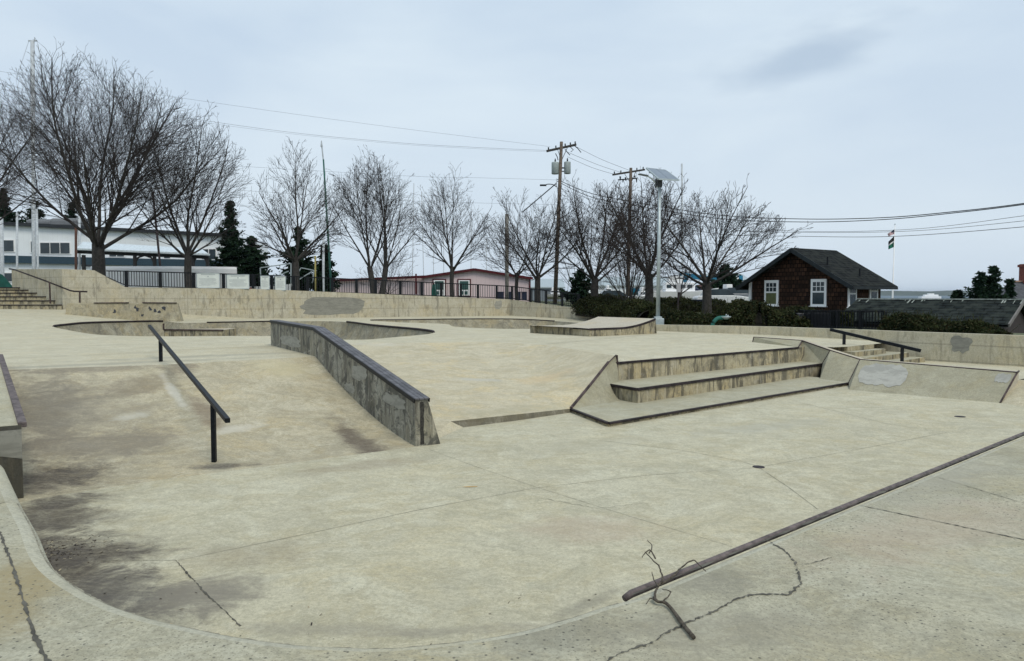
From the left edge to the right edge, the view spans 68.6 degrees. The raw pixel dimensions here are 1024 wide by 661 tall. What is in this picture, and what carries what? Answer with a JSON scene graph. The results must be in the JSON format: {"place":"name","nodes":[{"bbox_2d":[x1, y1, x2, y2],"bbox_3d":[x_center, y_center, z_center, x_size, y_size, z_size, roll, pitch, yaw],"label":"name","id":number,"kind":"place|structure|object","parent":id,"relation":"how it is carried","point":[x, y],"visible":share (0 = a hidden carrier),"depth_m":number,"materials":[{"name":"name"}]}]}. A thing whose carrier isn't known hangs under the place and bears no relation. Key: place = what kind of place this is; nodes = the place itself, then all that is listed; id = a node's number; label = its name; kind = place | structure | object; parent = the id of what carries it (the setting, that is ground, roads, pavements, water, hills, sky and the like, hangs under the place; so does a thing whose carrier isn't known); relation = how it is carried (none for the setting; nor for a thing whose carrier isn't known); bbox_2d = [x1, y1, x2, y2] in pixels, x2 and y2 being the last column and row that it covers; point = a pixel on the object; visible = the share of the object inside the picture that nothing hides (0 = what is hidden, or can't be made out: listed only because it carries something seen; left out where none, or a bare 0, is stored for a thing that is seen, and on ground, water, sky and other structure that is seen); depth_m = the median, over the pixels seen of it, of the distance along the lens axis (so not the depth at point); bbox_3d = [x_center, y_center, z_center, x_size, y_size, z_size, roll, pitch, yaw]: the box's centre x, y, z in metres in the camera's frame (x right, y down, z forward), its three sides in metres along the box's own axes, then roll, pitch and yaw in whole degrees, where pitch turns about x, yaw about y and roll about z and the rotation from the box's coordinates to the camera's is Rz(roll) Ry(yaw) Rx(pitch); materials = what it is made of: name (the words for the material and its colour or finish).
{"place":"outdoors","nodes":[
{"label":"outdoors","id":0,"kind":"place"},
{"bbox_2d":[9,356,415,501],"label":"bank","id":1,"kind":"structure","parent":0,"point":[88,428],"depth_m":11.85,"materials":[{"name":"concrete"}]},
{"bbox_2d":[148,325,229,461],"bbox_3d":[-5.794,0.887,13.012,0.165,1.673,8.884,-2,3,-31],"label":"grind rail","id":2,"kind":"object","parent":1,"relation":"on","point":[215,407],"visible":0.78,"depth_m":10.35,"materials":[{"name":"metal"}]},
{"bbox_2d":[349,342,613,431],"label":"bank","id":3,"kind":"structure","parent":0,"point":[458,381],"depth_m":16.98,"materials":[{"name":"concrete"}]},
{"bbox_2d":[0,439,1023,660],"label":"deck","id":4,"kind":"structure","parent":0,"point":[883,585],"depth_m":3.58,"materials":[{"name":"concrete"}]},
{"bbox_2d":[0,532,51,660],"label":"deck joint","id":5,"kind":"object","parent":4,"relation":"on","point":[36,639],"visible":1,"depth_m":3.57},
{"bbox_2d":[642,540,705,639],"bbox_3d":[0.782,1.254,3.720,0.331,0.128,0.906,1,3,16],"label":"fallen branch","id":6,"kind":"object","parent":4,"relation":"on","point":[680,621],"visible":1,"depth_m":3.67,"materials":[{"name":"wood"}]},
{"bbox_2d":[607,539,801,660],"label":"deck crack","id":7,"kind":"object","parent":4,"relation":"on","point":[680,626],"visible":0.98,"depth_m":3.65,"materials":[{"name":"concrete"}]},
{"bbox_2d":[0,0,1023,290],"label":"sky","id":8,"kind":"structure","parent":0,"point":[833,110],"materials":[{"name":"grey"}]},
{"bbox_2d":[19,385,1023,648],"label":"pit floor","id":9,"kind":"structure","parent":0,"point":[437,569],"depth_m":7.75,"materials":[{"name":"concrete"}]},
{"bbox_2d":[0,354,26,498],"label":"side ledge","id":10,"kind":"object","parent":9,"relation":"on","point":[13,421],"visible":0.97,"depth_m":8.37,"materials":[{"name":"concrete"}]},
{"bbox_2d":[41,535,590,644],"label":"litter","id":11,"kind":"object","parent":9,"relation":"on","point":[119,549],"visible":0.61,"depth_m":6.62,"materials":[{"name":"brown plant"}]},
{"bbox_2d":[269,320,439,445],"bbox_3d":[-3.761,0.834,15.719,0.448,1.817,10.158,-2,3,-29],"label":"hubba ledge","id":12,"kind":"object","parent":9,"relation":"on","point":[394,403],"visible":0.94,"depth_m":13.17,"materials":[{"name":"concrete"}]},
{"bbox_2d":[437,421,462,437],"bbox_3d":[-1.187,1.642,12.120,0.192,0.110,1.655,1,3,18],"label":"bank toe","id":13,"kind":"object","parent":9,"relation":"on","point":[450,427],"visible":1,"depth_m":12.48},
{"bbox_2d":[451,409,570,426],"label":"bank kerb","id":14,"kind":"structure","parent":9,"relation":"on","point":[483,421],"depth_m":13.45,"materials":[{"name":"concrete"}]},
{"bbox_2d":[0,437,1023,651],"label":"deck edge","id":15,"kind":"object","parent":9,"relation":"on","point":[42,566],"visible":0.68,"depth_m":3.99,"materials":[{"name":"concrete"}]},
{"bbox_2d":[17,503,617,648],"bbox_3d":[-1.745,1.327,4.110,4.504,0.001,1.057,1,3,23],"label":"lip seam","id":16,"kind":"object","parent":15,"relation":"on","point":[48,563],"visible":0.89,"depth_m":3.52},
{"bbox_2d":[622,432,1023,601],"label":"coping pipe","id":17,"kind":"object","parent":15,"relation":"on","point":[627,595],"visible":0.93,"depth_m":4.80,"materials":[{"name":"metal"}]},
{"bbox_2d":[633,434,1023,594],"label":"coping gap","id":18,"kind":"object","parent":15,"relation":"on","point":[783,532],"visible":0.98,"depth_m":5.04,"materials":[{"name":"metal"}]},
{"bbox_2d":[570,347,848,426],"bbox_3d":[4.880,1.075,17.582,11.160,0.856,3.266,-3,4,-44],"label":"stepped ledge","id":19,"kind":"object","parent":9,"relation":"on","point":[647,389],"visible":0.77,"depth_m":17.15,"materials":[{"name":"concrete"}]},
{"bbox_2d":[570,355,619,408],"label":"wing wall","id":20,"kind":"structure","parent":19,"relation":"on","point":[598,389],"depth_m":15.59,"materials":[{"name":"concrete"}]},
{"bbox_2d":[752,337,1019,402],"bbox_3d":[8.648,0.918,19.599,2.435,1.076,8.386,-1,3,-23],"label":"slanted ledge","id":21,"kind":"object","parent":9,"relation":"on","point":[934,380],"visible":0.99,"depth_m":17.72,"materials":[{"name":"concrete"}]},
{"bbox_2d":[531,279,564,300],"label":"shed","id":22,"kind":"structure","parent":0,"point":[546,284],"depth_m":119.91,"materials":[{"name":"metal"}]},
{"bbox_2d":[584,277,665,295],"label":"shed","id":23,"kind":"structure","parent":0,"point":[621,289],"depth_m":115.53,"materials":[{"name":"white metal"}]},
{"bbox_2d":[568,291,973,295],"bbox_3d":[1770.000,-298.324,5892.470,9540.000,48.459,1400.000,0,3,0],"label":"hills","id":24,"kind":"structure","parent":0,"point":[912,293],"depth_m":5279.77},
{"bbox_2d":[532,301,1023,334],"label":"ground","id":25,"kind":"structure","parent":0,"point":[565,303],"depth_m":60.03,"materials":[{"name":"green plant"}]},
{"bbox_2d":[0,217,4,276],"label":"mast","id":26,"kind":"object","parent":25,"relation":"on","point":[1,249],"visible":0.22,"depth_m":59.66,"materials":[{"name":"metal"}]},
{"bbox_2d":[0,188,26,222],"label":"conifer","id":27,"kind":"object","parent":25,"relation":"on","point":[10,216],"visible":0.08,"depth_m":99.07,"materials":[{"name":"green plant"}]},
{"bbox_2d":[17,37,41,268],"bbox_3d":[-41.110,-13.941,64.403,2.218,22.036,0.320,0,3,0],"label":"mast","id":28,"kind":"object","parent":25,"relation":"on","point":[32,68],"visible":0.53,"depth_m":64.32,"materials":[{"name":"metal"}]},
{"bbox_2d":[0,287,61,309],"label":"back stairs","id":29,"kind":"structure","parent":25,"relation":"on","point":[14,298],"depth_m":43.23,"materials":[{"name":"concrete"}]},
{"bbox_2d":[9,268,86,303],"bbox_3d":[-27.540,-2.653,43.907,8.604,2.162,0.697,2,3,32],"label":"wall handrail","id":30,"kind":"object","parent":29,"relation":"on","point":[50,283],"depth_m":42.83,"materials":[{"name":"metal"}]},
{"bbox_2d":[0,101,64,224],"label":"bare tree","id":31,"kind":"object","parent":25,"relation":"on","point":[13,184],"visible":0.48,"depth_m":51.13,"materials":[{"name":"brown plant"}]},
{"bbox_2d":[36,209,38,268],"bbox_3d":[-39.020,-6.383,61.764,0.243,7.192,0.170,0,3,0],"label":"mast","id":32,"kind":"object","parent":25,"relation":"on","point":[37,249],"visible":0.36,"depth_m":61.66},
{"bbox_2d":[0,37,231,275],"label":"bare tree","id":33,"kind":"object","parent":25,"relation":"on","point":[109,169],"visible":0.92,"depth_m":46.08,"materials":[{"name":"brown plant"}]},
{"bbox_2d":[3,218,267,284],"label":"boatyard building","id":34,"kind":"structure","parent":25,"relation":"on","point":[56,237],"depth_m":77.61,"materials":[{"name":"white metal"}]},
{"bbox_2d":[4,239,14,251],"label":"window","id":35,"kind":"structure","parent":34,"relation":"in","point":[9,244],"depth_m":77.56,"materials":[{"name":"glass"}]},
{"bbox_2d":[39,242,70,253],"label":"window","id":36,"kind":"structure","parent":34,"relation":"in","point":[44,247],"depth_m":77.58,"materials":[{"name":"glass"}]},
{"bbox_2d":[77,242,209,269],"bbox_3d":[-30.916,-5.343,63.301,12.140,4.468,3.030,0,3,0],"label":"open shelter","id":37,"kind":"object","parent":25,"relation":"on","point":[135,251],"visible":0.71,"depth_m":62.00,"materials":[{"name":"metal"}]},
{"bbox_2d":[90,266,236,287],"bbox_3d":[-24.574,-2.874,53.924,9.683,3.372,3.000,0,3,0],"label":"wrapped boat","id":38,"kind":"object","parent":25,"relation":"on","point":[205,269],"visible":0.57,"depth_m":52.42,"materials":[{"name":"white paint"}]},
{"bbox_2d":[115,102,253,286],"bbox_3d":[-21.038,-8.258,48.545,8.402,12.423,9.547,0,3,0],"label":"bare tree","id":39,"kind":"object","parent":25,"relation":"on","point":[188,250],"visible":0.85,"depth_m":47.76,"materials":[{"name":"brown plant"}]},
{"bbox_2d":[209,200,258,280],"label":"conifer","id":40,"kind":"object","parent":25,"relation":"on","point":[232,251],"visible":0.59,"depth_m":71.25,"materials":[{"name":"green plant"}]},
{"bbox_2d":[238,235,273,285],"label":"conifer","id":41,"kind":"object","parent":25,"relation":"on","point":[258,258],"visible":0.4,"depth_m":73.32,"materials":[{"name":"green plant"}]},
{"bbox_2d":[241,139,350,290],"bbox_3d":[-14.489,-7.442,50.590,7.278,11.018,7.744,0,3,0],"label":"bare tree","id":42,"kind":"object","parent":25,"relation":"on","point":[295,260],"visible":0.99,"depth_m":50.39,"materials":[{"name":"brown plant"}]},
{"bbox_2d":[273,227,326,290],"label":"conifer","id":43,"kind":"object","parent":25,"relation":"on","point":[307,263],"visible":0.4,"depth_m":67.38,"materials":[{"name":"green plant"}]},
{"bbox_2d":[12,269,592,319],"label":"retaining wall","id":44,"kind":"structure","parent":25,"relation":"on","point":[226,302],"depth_m":45.49,"materials":[{"name":"concrete"}]},
{"bbox_2d":[106,270,579,305],"bbox_3d":[-9.892,-2.530,47.044,27.993,2.252,3.729,0,3,-6],"label":"metal fence","id":45,"kind":"object","parent":44,"relation":"on","point":[252,280],"visible":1,"depth_m":46.79,"materials":[{"name":"metal"}]},
{"bbox_2d":[196,273,219,287],"bbox_3d":[-18.041,-2.967,44.588,1.381,0.905,0.050,0,3,0],"label":"notice board","id":46,"kind":"object","parent":45,"relation":"attached to","point":[207,280],"visible":1,"depth_m":44.58,"materials":[{"name":"metal"}]},
{"bbox_2d":[226,274,249,288],"bbox_3d":[-16.353,-2.913,44.822,1.360,0.874,0.050,0,3,0],"label":"notice board","id":47,"kind":"object","parent":45,"relation":"attached to","point":[237,281],"visible":1,"depth_m":44.81,"materials":[{"name":"metal"}]},
{"bbox_2d":[260,276,269,289],"bbox_3d":[-14.836,-2.879,45.127,0.556,0.834,0.050,0,3,0],"label":"notice board","id":48,"kind":"object","parent":45,"relation":"attached to","point":[264,282],"visible":1,"depth_m":45.12,"materials":[{"name":"metal"}]},
{"bbox_2d":[275,276,285,289],"bbox_3d":[-13.998,-2.858,45.405,0.662,0.875,0.050,0,3,0],"label":"notice board","id":49,"kind":"object","parent":45,"relation":"attached to","point":[280,282],"visible":1,"depth_m":45.40,"materials":[{"name":"metal"}]},
{"bbox_2d":[320,141,331,291],"bbox_3d":[-13.997,-8.321,56.665,0.758,11.881,0.180,0,3,0],"label":"mast","id":50,"kind":"object","parent":25,"relation":"on","point":[329,258],"visible":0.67,"depth_m":56.66,"materials":[{"name":"metal"}]},
{"bbox_2d":[313,243,341,291],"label":"conifer","id":51,"kind":"object","parent":25,"relation":"on","point":[335,274],"visible":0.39,"depth_m":69.48,"materials":[{"name":"green plant"}]},
{"bbox_2d":[318,145,427,293],"bbox_3d":[-9.398,-7.369,51.799,7.639,11.278,7.357,0,3,0],"label":"bare tree","id":52,"kind":"object","parent":25,"relation":"on","point":[384,215],"visible":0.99,"depth_m":51.31,"materials":[{"name":"brown plant"}]},
{"bbox_2d":[351,236,416,293],"bbox_3d":[-10.534,-4.961,61.661,5.684,5.568,5.811,0,3,0],"label":"bare shrub","id":53,"kind":"object","parent":25,"relation":"on","point":[394,266],"visible":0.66,"depth_m":61.83,"materials":[{"name":"brown plant"}]},
{"bbox_2d":[335,268,532,301],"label":"pink building","id":54,"kind":"structure","parent":25,"relation":"on","point":[476,276],"depth_m":75.86,"materials":[{"name":"paint"}]},
{"bbox_2d":[457,279,470,295],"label":"window","id":55,"kind":"structure","parent":54,"relation":"in","point":[464,281],"depth_m":75.72,"materials":[{"name":"white paint"}]},
{"bbox_2d":[0,309,879,369],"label":"platform","id":56,"kind":"structure","parent":25,"relation":"on","point":[32,337],"depth_m":22.28,"materials":[{"name":"concrete"}]},
{"bbox_2d":[65,302,183,321],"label":"concrete block","id":57,"kind":"structure","parent":56,"relation":"on","point":[168,311],"depth_m":39.52,"materials":[{"name":"concrete"}]},
{"bbox_2d":[55,321,431,339],"bbox_3d":[-11.566,0.503,31.105,13.020,1.360,21.160,-2,3,-29],"label":"bowl","id":58,"kind":"object","parent":56,"relation":"on","point":[346,331],"visible":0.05,"depth_m":37.90,"materials":[{"name":"concrete"}]},
{"bbox_2d":[52,320,162,326],"bbox_3d":[-19.177,-0.366,35.725,0.625,0.186,7.632,0,3,9],"label":"bowl coping","id":59,"kind":"object","parent":58,"relation":"on","point":[56,325],"visible":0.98,"depth_m":35.77,"materials":[{"name":"metal"}]},
{"bbox_2d":[163,324,235,335],"bbox_3d":[-15.673,0.414,38.490,2.968,1.660,3.150,0,3,0],"label":"concrete ledge","id":60,"kind":"object","parent":58,"relation":"in","point":[205,332],"visible":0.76,"depth_m":36.95,"materials":[{"name":"concrete"}]},
{"bbox_2d":[346,321,434,332],"bbox_3d":[-5.710,-0.200,33.642,0.489,0.107,12.459,-1,3,-28],"label":"bowl coping","id":61,"kind":"object","parent":58,"relation":"on","point":[411,328],"visible":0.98,"depth_m":32.44,"materials":[{"name":"metal"}]},
{"bbox_2d":[371,318,554,320],"bbox_3d":[-2.795,-0.602,43.530,10.823,0.207,1.076,-1,3,-16],"label":"bowl coping","id":62,"kind":"object","parent":56,"relation":"on","point":[461,318],"visible":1,"depth_m":43.67,"materials":[{"name":"concrete"}]},
{"bbox_2d":[372,319,574,328],"bbox_3d":[-0.499,0.153,37.737,10.745,1.075,13.024,-1,3,-22],"label":"bowl","id":63,"kind":"object","parent":56,"relation":"on","point":[499,323],"depth_m":44.15,"materials":[{"name":"concrete"}]},
{"bbox_2d":[530,317,656,336],"bbox_3d":[2.950,-0.008,27.903,3.430,0.924,3.443,-2,3,-37],"label":"kicker pad","id":64,"kind":"object","parent":56,"relation":"on","point":[605,326],"visible":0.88,"depth_m":27.26,"materials":[{"name":"concrete"}]},
{"bbox_2d":[405,163,497,295],"bbox_3d":[-4.415,-6.697,54.066,6.799,10.195,6.504,0,3,0],"label":"bare tree","id":65,"kind":"object","parent":25,"relation":"on","point":[449,252],"visible":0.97,"depth_m":53.45,"materials":[{"name":"brown plant"}]},
{"bbox_2d":[505,214,508,298],"bbox_3d":[-0.408,-5.630,59.798,0.279,7.245,0.278,-1,3,-22],"label":"wooden post","id":66,"kind":"object","parent":25,"relation":"on","point":[507,274],"visible":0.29,"depth_m":59.73,"materials":[{"name":"brown wood"}]},
{"bbox_2d":[477,208,556,299],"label":"bare tree","id":67,"kind":"object","parent":25,"relation":"on","point":[528,250],"visible":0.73,"depth_m":55.75,"materials":[{"name":"brown plant"}]},
{"bbox_2d":[487,177,591,302],"bbox_3d":[1.975,-6.213,54.659,7.996,9.679,8.823,0,3,0],"label":"bare tree","id":68,"kind":"object","parent":25,"relation":"on","point":[537,276],"visible":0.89,"depth_m":54.26,"materials":[{"name":"brown plant"}]},
{"bbox_2d":[540,141,580,302],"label":"utility pole","id":69,"kind":"object","parent":25,"relation":"on","point":[557,167],"visible":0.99,"depth_m":65.33,"materials":[{"name":"brown wood"}]},
{"bbox_2d":[563,189,1019,231],"bbox_3d":[21.646,-9.767,56.772,38.032,4.721,11.462,3,4,43],"label":"overhead wire","id":70,"kind":"object","parent":69,"relation":"attached to","point":[855,231],"visible":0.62,"depth_m":59.10,"materials":[{"name":"black paint"}]},
{"bbox_2d":[558,269,590,303],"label":"conifer","id":71,"kind":"object","parent":25,"relation":"on","point":[579,287],"visible":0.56,"depth_m":61.52,"materials":[{"name":"green plant"}]},
{"bbox_2d":[536,172,652,296],"bbox_3d":[6.154,-6.313,53.886,8.146,10.304,8.601,-1,3,-11],"label":"bare tree","id":72,"kind":"object","parent":25,"relation":"on","point":[591,275],"visible":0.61,"depth_m":53.06,"materials":[{"name":"brown plant"}]},
{"bbox_2d":[570,295,681,317],"bbox_3d":[6.208,-1.241,42.461,2.978,1.582,10.642,-1,3,-16],"label":"hedge","id":73,"kind":"object","parent":25,"relation":"on","point":[592,307],"visible":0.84,"depth_m":41.60,"materials":[{"name":"green plant"}]},
{"bbox_2d":[612,167,644,296],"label":"utility pole","id":74,"kind":"object","parent":25,"relation":"on","point":[630,172],"visible":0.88,"depth_m":71.34,"materials":[{"name":"brown wood"}]},
{"bbox_2d":[556,180,1023,221],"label":"overhead wire","id":75,"kind":"object","parent":74,"relation":"attached to","point":[866,220],"visible":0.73,"depth_m":54.67,"materials":[{"name":"black paint"}]},
{"bbox_2d":[557,179,1023,219],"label":"overhead wire","id":76,"kind":"object","parent":74,"relation":"attached to","point":[847,218],"visible":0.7,"depth_m":55.81,"materials":[{"name":"black paint"}]},
{"bbox_2d":[641,215,1019,232],"bbox_3d":[24.303,-8.821,57.483,6.877,3.382,37.956,-2,3,-32],"label":"overhead wire","id":77,"kind":"object","parent":74,"relation":"attached to","point":[864,232],"visible":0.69,"depth_m":58.90,"materials":[{"name":"black paint"}]},
{"bbox_2d":[581,190,680,300],"bbox_3d":[6.776,-4.268,43.866,5.739,7.725,6.413,0,3,0],"label":"bare shrub","id":78,"kind":"object","parent":25,"relation":"on","point":[648,254],"visible":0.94,"depth_m":43.51,"materials":[{"name":"plant"}]},
{"bbox_2d":[586,166,713,303],"bbox_3d":[8.982,-5.930,50.049,8.235,10.323,8.566,0,3,0],"label":"bare tree","id":79,"kind":"object","parent":25,"relation":"on","point":[649,295],"visible":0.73,"depth_m":49.36,"materials":[{"name":"brown plant"}]},
{"bbox_2d":[584,293,726,313],"bbox_3d":[10.857,-2.079,57.930,11.022,1.932,2.780,1,3,23],"label":"hedge","id":80,"kind":"object","parent":25,"relation":"on","point":[690,304],"visible":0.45,"depth_m":56.35,"materials":[{"name":"green plant"}]},
{"bbox_2d":[638,167,679,324],"bbox_3d":[5.803,-3.374,30.456,1.648,6.622,1.490,0,3,0],"label":"solar lamp","id":81,"kind":"object","parent":25,"relation":"on","point":[659,175],"visible":0.91,"depth_m":30.12,"materials":[{"name":"metal"}]},
{"bbox_2d":[643,306,716,324],"bbox_3d":[6.931,-0.466,31.193,3.743,1.150,2.183,2,4,41],"label":"hedge","id":82,"kind":"object","parent":25,"relation":"on","point":[670,316],"visible":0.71,"depth_m":30.41,"materials":[{"name":"green plant"}]},
{"bbox_2d":[653,230,706,296],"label":"bare tree","id":83,"kind":"object","parent":25,"relation":"on","point":[680,293],"visible":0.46,"depth_m":61.81,"materials":[{"name":"brown plant"}]},
{"bbox_2d":[653,276,718,299],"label":"wrapped boat","id":84,"kind":"object","parent":25,"relation":"on","point":[690,293],"visible":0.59,"depth_m":71.07,"materials":[{"name":"white paint"}]},
{"bbox_2d":[695,264,744,289],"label":"conifer","id":85,"kind":"object","parent":25,"relation":"on","point":[733,280],"visible":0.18,"depth_m":74.31,"materials":[{"name":"green plant"}]},
{"bbox_2d":[692,289,748,302],"bbox_3d":[17.254,-2.735,61.940,4.400,1.372,1.800,0,3,0],"label":"parked car","id":86,"kind":"object","parent":25,"relation":"on","point":[723,294],"visible":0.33,"depth_m":61.10,"materials":[{"name":"white metal"}]},
{"bbox_2d":[629,174,812,313],"bbox_3d":[12.305,-4.747,45.619,9.915,8.765,11.000,0,3,0],"label":"bare tree","id":87,"kind":"object","parent":25,"relation":"on","point":[706,284],"visible":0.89,"depth_m":45.17,"materials":[{"name":"brown plant"}]},
{"bbox_2d":[686,297,812,327],"bbox_3d":[9.440,-0.627,30.169,4.813,1.562,2.746,1,3,16],"label":"hedge","id":88,"kind":"object","parent":25,"relation":"on","point":[743,312],"visible":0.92,"depth_m":29.26,"materials":[{"name":"green plant"}]},
{"bbox_2d":[735,248,897,311],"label":"shingled cottage","id":89,"kind":"structure","parent":25,"relation":"on","point":[826,279],"depth_m":41.96,"materials":[{"name":"brown wood"}]},
{"bbox_2d":[764,280,778,306],"bbox_3d":[15.086,-2.163,43.717,0.150,1.525,1.040,-2,3,-35],"label":"window","id":90,"kind":"structure","parent":89,"relation":"in","point":[771,287],"depth_m":43.66,"materials":[{"name":"white paint"}]},
{"bbox_2d":[810,279,826,306],"bbox_3d":[16.826,-2.063,41.247,0.150,1.525,1.040,-2,3,-35],"label":"window","id":91,"kind":"structure","parent":89,"relation":"in","point":[818,297],"depth_m":41.20,"materials":[{"name":"white paint"}]},
{"bbox_2d":[847,288,856,307],"bbox_3d":[18.224,-1.908,40.160,0.880,1.405,0.150,-2,3,-35],"label":"window","id":92,"kind":"structure","parent":89,"relation":"in","point":[852,294],"depth_m":40.06,"materials":[{"name":"white paint"}]},
{"bbox_2d":[785,304,860,328],"bbox_3d":[13.503,-0.541,32.619,3.268,1.213,2.223,2,3,33],"label":"fence","id":93,"kind":"object","parent":25,"relation":"on","point":[806,308],"visible":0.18,"depth_m":31.63,"materials":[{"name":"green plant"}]},
{"bbox_2d":[656,324,1023,366],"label":"wall","id":94,"kind":"structure","parent":25,"relation":"on","point":[994,349],"depth_m":22.93,"materials":[{"name":"concrete"}]},
{"bbox_2d":[794,310,886,329],"bbox_3d":[12.044,-0.405,27.771,0.168,0.730,3.804,-2,3,-32],"label":"picket enclosure","id":95,"kind":"object","parent":25,"relation":"on","point":[826,317],"visible":0.91,"depth_m":27.77,"materials":[{"name":"black paint"}]},
{"bbox_2d":[846,298,1023,332],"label":"building","id":96,"kind":"structure","parent":25,"relation":"on","point":[1006,314],"depth_m":33.04,"materials":[{"name":"grey"}]},
{"bbox_2d":[874,309,1019,334],"bbox_3d":[13.918,-0.143,24.477,1.908,1.130,4.121,-2,3,-31],"label":"hedge","id":97,"kind":"object","parent":25,"relation":"on","point":[918,322],"visible":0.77,"depth_m":24.22,"materials":[{"name":"green plant"}]},
{"bbox_2d":[964,271,993,298],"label":"conifer","id":98,"kind":"object","parent":25,"relation":"on","point":[979,288],"visible":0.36,"depth_m":57.71,"materials":[{"name":"green plant"}]},
{"bbox_2d":[982,265,1010,298],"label":"conifer","id":99,"kind":"object","parent":25,"relation":"on","point":[992,281],"visible":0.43,"depth_m":57.57,"materials":[{"name":"green plant"}]},
{"bbox_2d":[996,264,1023,298],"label":"steep house","id":100,"kind":"structure","parent":25,"relation":"on","point":[1019,289],"depth_m":61.61,"materials":[{"name":"grey"}]},
{"bbox_2d":[1003,278,1017,298],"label":"conifer","id":101,"kind":"object","parent":25,"relation":"on","point":[1009,286],"visible":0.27,"depth_m":59.76,"materials":[{"name":"green plant"}]},
{"bbox_2d":[920,361,1023,379],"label":"walkway","id":102,"kind":"structure","parent":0,"point":[1015,368],"depth_m":21.22,"materials":[{"name":"concrete"}]},
{"bbox_2d":[830,344,924,362],"bbox_3d":[10.802,0.881,22.232,3.151,0.901,1.500,-2,4,-41],"label":"stair","id":103,"kind":"object","parent":102,"relation":"on","point":[869,351],"visible":0.3,"depth_m":21.95,"materials":[{"name":"concrete"}]},
{"bbox_2d":[830,328,920,361],"bbox_3d":[10.486,0.451,21.774,2.502,0.964,0.170,3,4,43],"label":"stair rail","id":104,"kind":"object","parent":103,"relation":"on","point":[900,346],"visible":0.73,"depth_m":21.65,"materials":[{"name":"metal"}]},
{"bbox_2d":[1002,380,1023,405],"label":"bank","id":105,"kind":"structure","parent":0,"point":[1014,395],"depth_m":15.86,"materials":[{"name":"concrete"}]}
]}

